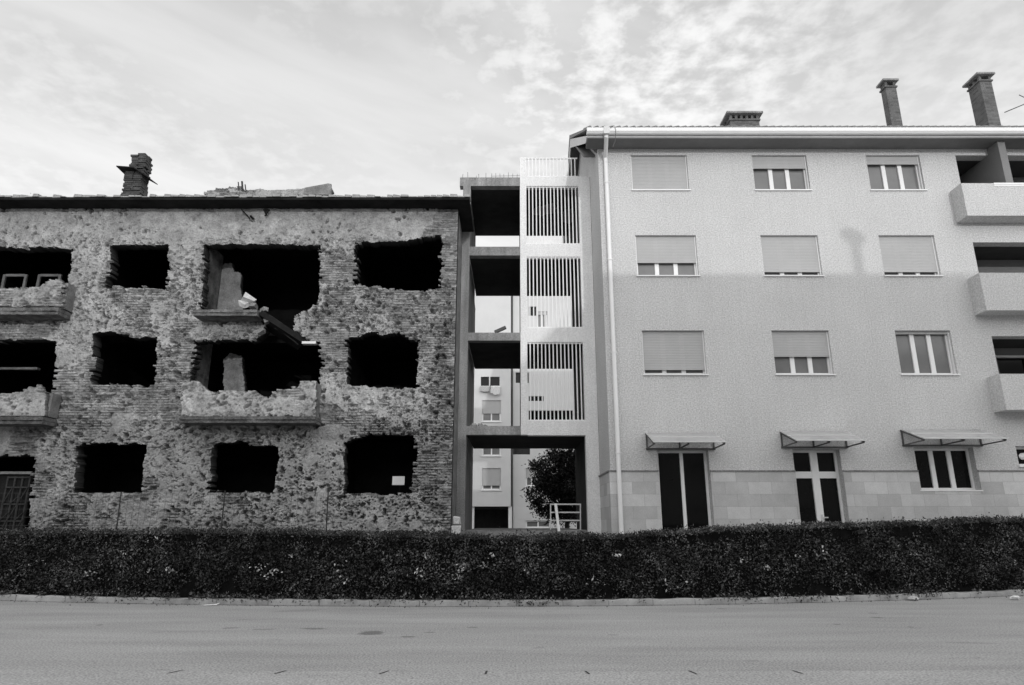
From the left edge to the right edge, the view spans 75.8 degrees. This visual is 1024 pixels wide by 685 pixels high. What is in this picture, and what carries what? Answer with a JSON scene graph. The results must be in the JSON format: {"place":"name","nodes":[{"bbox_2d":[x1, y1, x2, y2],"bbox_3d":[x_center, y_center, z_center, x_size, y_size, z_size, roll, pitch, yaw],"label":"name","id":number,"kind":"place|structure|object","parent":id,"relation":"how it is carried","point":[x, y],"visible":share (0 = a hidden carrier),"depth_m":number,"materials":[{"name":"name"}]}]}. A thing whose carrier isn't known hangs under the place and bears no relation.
{"place":"outdoors","nodes":[
{"label":"outdoors","id":0,"kind":"place"},
{"bbox_2d":[451,516,460,534],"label":"stone block","id":1,"kind":"structure","parent":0,"point":[456,519],"depth_m":17.45,"materials":[{"name":"grey stone"}]},
{"bbox_2d":[2,590,1000,599],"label":"yard","id":2,"kind":"structure","parent":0,"point":[465,599],"depth_m":13.36,"materials":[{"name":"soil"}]},
{"bbox_2d":[0,487,328,533],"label":"wire fence","id":3,"kind":"object","parent":2,"relation":"on","point":[120,501],"visible":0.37,"depth_m":16.66,"materials":[{"name":"metal"}]},
{"bbox_2d":[0,153,474,537],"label":"ruined building","id":4,"kind":"structure","parent":2,"relation":"on","point":[295,345],"depth_m":19.39,"materials":[{"name":"grey stone"}]},
{"bbox_2d":[0,274,27,287],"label":"window frame","id":5,"kind":"structure","parent":4,"relation":"in","point":[5,276],"depth_m":20.97,"materials":[{"name":"grey paint"}]},
{"bbox_2d":[0,471,34,530],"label":"door","id":6,"kind":"structure","parent":4,"relation":"in","point":[12,485],"depth_m":18.14,"materials":[{"name":"metal"}]},
{"bbox_2d":[36,274,61,286],"bbox_3d":[-14.758,-1.708,20.887,0.737,0.978,0.060,0,-15,0],"label":"window frame","id":7,"kind":"structure","parent":4,"relation":"in","point":[59,276],"depth_m":20.97,"materials":[{"name":"grey paint"}]},
{"bbox_2d":[392,476,404,492],"bbox_3d":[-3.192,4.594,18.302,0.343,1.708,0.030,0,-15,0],"label":"notice","id":8,"kind":"object","parent":4,"relation":"on","point":[398,480],"visible":0.68,"depth_m":18.48,"materials":[{"name":"white paper"}]},
{"bbox_2d":[0,512,1023,607],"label":"hedge","id":9,"kind":"object","parent":2,"relation":"on","point":[961,554],"visible":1,"depth_m":13.89,"materials":[{"name":"black plant"}]},
{"bbox_2d":[472,292,576,528],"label":"apartment building","id":10,"kind":"structure","parent":2,"relation":"on","point":[501,479],"depth_m":45.78,"materials":[{"name":"paint"}]},
{"bbox_2d":[480,386,489,391],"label":"laundry","id":11,"kind":"object","parent":10,"relation":"hanging from","point":[484,388],"visible":1,"depth_m":45.51,"materials":[{"name":"white fabric"}]},
{"bbox_2d":[481,377,488,385],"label":"window","id":12,"kind":"structure","parent":10,"relation":"in","point":[484,380],"depth_m":46.12,"materials":[{"name":"black glass"}]},
{"bbox_2d":[481,401,501,421],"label":"window","id":13,"kind":"structure","parent":10,"relation":"in","point":[491,410],"depth_m":45.44,"materials":[{"name":"white paint"}]},
{"bbox_2d":[481,449,501,456],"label":"window","id":14,"kind":"structure","parent":10,"relation":"in","point":[485,452],"depth_m":44.75,"materials":[{"name":"grey glass"}]},
{"bbox_2d":[481,468,501,490],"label":"window","id":15,"kind":"structure","parent":10,"relation":"in","point":[491,477],"depth_m":44.20,"materials":[{"name":"white paint"}]},
{"bbox_2d":[490,377,499,388],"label":"window","id":16,"kind":"structure","parent":10,"relation":"in","point":[494,381],"depth_m":46.12,"materials":[{"name":"black glass"}]},
{"bbox_2d":[491,386,499,394],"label":"laundry","id":17,"kind":"object","parent":10,"relation":"hanging from","point":[495,390],"visible":1,"depth_m":45.48,"materials":[{"name":"white fabric"}]},
{"bbox_2d":[513,449,529,453],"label":"window","id":18,"kind":"structure","parent":10,"relation":"in","point":[515,451],"depth_m":45.43,"materials":[{"name":"black glass"}]},
{"bbox_2d":[516,373,528,382],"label":"window","id":19,"kind":"structure","parent":10,"relation":"in","point":[517,374],"depth_m":46.80,"materials":[{"name":"grey glass"}]},
{"bbox_2d":[525,468,536,486],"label":"window","id":20,"kind":"structure","parent":10,"relation":"in","point":[528,480],"depth_m":44.85,"materials":[{"name":"white paint"}]},
{"bbox_2d":[530,307,535,315],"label":"window","id":21,"kind":"structure","parent":10,"relation":"in","point":[531,308],"depth_m":48.12,"materials":[{"name":"black glass"}]},
{"bbox_2d":[529,397,543,400],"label":"window","id":22,"kind":"structure","parent":10,"relation":"in","point":[532,398],"depth_m":46.40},
{"bbox_2d":[526,520,549,527],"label":"window","id":23,"kind":"structure","parent":10,"relation":"in","point":[529,523],"depth_m":44.09,"materials":[{"name":"white paint"}]},
{"bbox_2d":[538,312,546,326],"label":"window","id":24,"kind":"structure","parent":10,"relation":"in","point":[539,313],"depth_m":47.89,"materials":[{"name":"white paint"}]},
{"bbox_2d":[529,411,572,419],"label":"window","id":25,"kind":"structure","parent":10,"relation":"in","point":[532,412],"depth_m":46.09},
{"bbox_2d":[456,157,600,538],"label":"stair tower","id":26,"kind":"structure","parent":2,"relation":"on","point":[523,206],"depth_m":21.72,"materials":[{"name":"concrete"}]},
{"bbox_2d":[470,423,486,425],"bbox_3d":[-1.028,2.568,20.353,0.556,0.157,0.164,0,-15,0],"label":"rubble","id":27,"kind":"object","parent":26,"relation":"on","point":[475,424],"visible":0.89,"depth_m":20.31,"materials":[{"name":"concrete"}]},
{"bbox_2d":[494,326,505,332],"bbox_3d":[-0.375,-0.409,21.101,0.387,0.242,0.120,0,-15,0],"label":"beam offcut","id":28,"kind":"object","parent":26,"relation":"on","point":[500,329],"visible":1,"depth_m":21.05,"materials":[{"name":"grey wood"}]},
{"bbox_2d":[550,503,580,530],"bbox_3d":[1.631,5.293,19.753,0.961,0.897,0.540,0,-15,0],"label":"handrail","id":29,"kind":"object","parent":26,"relation":"attached to","point":[556,512],"visible":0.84,"depth_m":19.96,"materials":[{"name":"metal"}]},
{"bbox_2d":[520,449,576,527],"bbox_3d":[2.478,6.883,30.241,4.279,5.745,3.573,0,-15,0],"label":"tree","id":30,"kind":"object","parent":2,"relation":"on","point":[552,482],"visible":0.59,"depth_m":29.62,"materials":[{"name":"black plant"}]},
{"bbox_2d":[0,596,1023,671],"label":"road","id":31,"kind":"structure","parent":0,"point":[984,633],"depth_m":9.52,"materials":[{"name":"grey asphalt"}]},
{"bbox_2d":[0,670,1023,684],"bbox_3d":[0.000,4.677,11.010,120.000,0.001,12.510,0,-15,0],"label":"gutter strip","id":32,"kind":"object","parent":31,"relation":"on","point":[117,677],"visible":1,"depth_m":7.04,"materials":[{"name":"concrete"}]},
{"bbox_2d":[169,670,800,673],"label":"gutter joints","id":33,"kind":"object","parent":32,"relation":"on","point":[484,673],"visible":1,"depth_m":7.26,"materials":[{"name":"metal"}]},
{"bbox_2d":[0,589,1023,606],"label":"kerb","id":34,"kind":"structure","parent":31,"relation":"on","point":[504,603],"depth_m":13.34,"materials":[{"name":"concrete"}]},
{"bbox_2d":[909,588,941,596],"bbox_3d":[8.931,5.478,14.301,0.813,0.229,0.288,0,-15,0],"label":"weed","id":35,"kind":"object","parent":34,"relation":"on","point":[929,592],"visible":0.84,"depth_m":14.26,"materials":[{"name":"grey plant"}]},
{"bbox_2d":[10,595,1022,608],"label":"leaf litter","id":36,"kind":"object","parent":31,"relation":"on","point":[461,605],"visible":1,"depth_m":13.31,"materials":[{"name":"plant"}]},
{"bbox_2d":[508,593,555,606],"bbox_3d":[0.402,5.120,13.111,1.021,0.272,0.277,0,-15,0],"label":"weed","id":37,"kind":"object","parent":31,"relation":"on","point":[539,598],"visible":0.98,"depth_m":13.06,"materials":[{"name":"grey plant"}]},
{"bbox_2d":[729,593,771,603],"bbox_3d":[4.809,5.246,13.490,0.975,0.225,0.285,0,-15,0],"label":"weed","id":38,"kind":"object","parent":31,"relation":"on","point":[747,596],"visible":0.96,"depth_m":13.45,"materials":[{"name":"grey plant"}]},
{"bbox_2d":[774,592,846,602],"bbox_3d":[6.131,5.311,13.695,1.697,0.228,0.289,0,-15,0],"label":"weed","id":39,"kind":"object","parent":31,"relation":"on","point":[813,596],"visible":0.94,"depth_m":13.66,"materials":[{"name":"grey plant"}]},
{"bbox_2d":[907,596,918,600],"bbox_3d":[8.571,5.462,14.038,0.255,0.105,0.125,0,-15,0],"label":"paper scrap","id":40,"kind":"object","parent":31,"relation":"on","point":[911,598],"visible":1,"depth_m":14.02,"materials":[{"name":"paper"}]},
{"bbox_2d":[1010,595,1020,599],"bbox_3d":[10.836,5.497,14.166,0.212,0.105,0.152,10,-18,-31],"label":"paper scrap","id":41,"kind":"object","parent":31,"relation":"on","point":[1014,597],"visible":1,"depth_m":14.12,"materials":[{"name":"white paper"}]},
{"bbox_2d":[0,0,1023,246],"label":"sky","id":42,"kind":"structure","parent":0,"point":[362,97],"materials":[{"name":"white"}]},
{"bbox_2d":[563,72,1023,535],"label":"apartment building","id":43,"kind":"structure","parent":0,"point":[810,323],"depth_m":18.86,"materials":[{"name":"paint"}]},
{"bbox_2d":[631,156,690,190],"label":"window","id":44,"kind":"structure","parent":43,"relation":"in","point":[648,173],"depth_m":20.17,"materials":[{"name":"white paint"}]},
{"bbox_2d":[635,236,699,276],"bbox_3d":[4.560,-2.531,19.459,1.860,1.313,0.290,0,-15,0],"label":"window","id":45,"kind":"structure","parent":43,"relation":"in","point":[656,256],"depth_m":19.48,"materials":[{"name":"white paint"}]},
{"bbox_2d":[642,331,708,374],"bbox_3d":[4.585,0.314,18.678,1.830,1.313,0.290,0,-15,0],"label":"window","id":46,"kind":"structure","parent":43,"relation":"in","point":[664,352],"depth_m":18.67,"materials":[{"name":"white paint"}]},
{"bbox_2d":[657,451,711,529],"bbox_3d":[4.635,4.412,17.711,1.386,2.968,0.105,0,-15,0],"label":"door","id":47,"kind":"structure","parent":43,"relation":"in","point":[683,475],"depth_m":17.82,"materials":[{"name":"white paint"}]},
{"bbox_2d":[752,156,812,190],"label":"window","id":48,"kind":"structure","parent":43,"relation":"in","point":[770,173],"depth_m":20.25,"materials":[{"name":"grey glass"}]},
{"bbox_2d":[760,236,824,276],"bbox_3d":[8.230,-2.531,19.459,1.760,1.313,0.290,0,-15,0],"label":"window","id":49,"kind":"structure","parent":43,"relation":"in","point":[783,256],"depth_m":19.46,"materials":[{"name":"white paint"}]},
{"bbox_2d":[771,331,835,374],"bbox_3d":[8.215,0.314,18.678,1.690,1.313,0.290,0,-15,0],"label":"window","id":50,"kind":"structure","parent":43,"relation":"in","point":[795,352],"depth_m":18.71,"materials":[{"name":"white paint"}]},
{"bbox_2d":[792,450,844,527],"bbox_3d":[8.260,4.317,17.706,1.276,2.808,0.165,0,-15,0],"label":"door","id":51,"kind":"structure","parent":43,"relation":"in","point":[817,473],"depth_m":17.85,"materials":[{"name":"white paint"}]},
{"bbox_2d":[866,156,927,190],"bbox_3d":[11.715,-5.159,20.180,1.710,1.223,0.290,0,-15,0],"label":"window","id":52,"kind":"structure","parent":43,"relation":"in","point":[885,173],"depth_m":20.27,"materials":[{"name":"grey glass"}]},
{"bbox_2d":[879,236,943,276],"bbox_3d":[11.715,-2.531,19.459,1.710,1.313,0.290,0,-15,0],"label":"window","id":53,"kind":"structure","parent":43,"relation":"in","point":[902,256],"depth_m":19.46,"materials":[{"name":"white paint"}]},
{"bbox_2d":[895,331,959,374],"bbox_3d":[11.710,0.314,18.678,1.640,1.313,0.290,0,-15,0],"label":"window","id":54,"kind":"structure","parent":43,"relation":"in","point":[920,352],"depth_m":18.77,"materials":[{"name":"grey glass"}]},
{"bbox_2d":[914,448,982,490],"bbox_3d":[11.735,3.450,17.843,1.670,1.163,0.340,0,-15,0],"label":"window","id":55,"kind":"structure","parent":43,"relation":"in","point":[940,469],"depth_m":17.96,"materials":[{"name":"black glass"}]},
{"bbox_2d":[1016,447,1023,466],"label":"window","id":56,"kind":"structure","parent":43,"relation":"in","point":[1019,450],"depth_m":18.07,"materials":[{"name":"white paint"}]}
]}

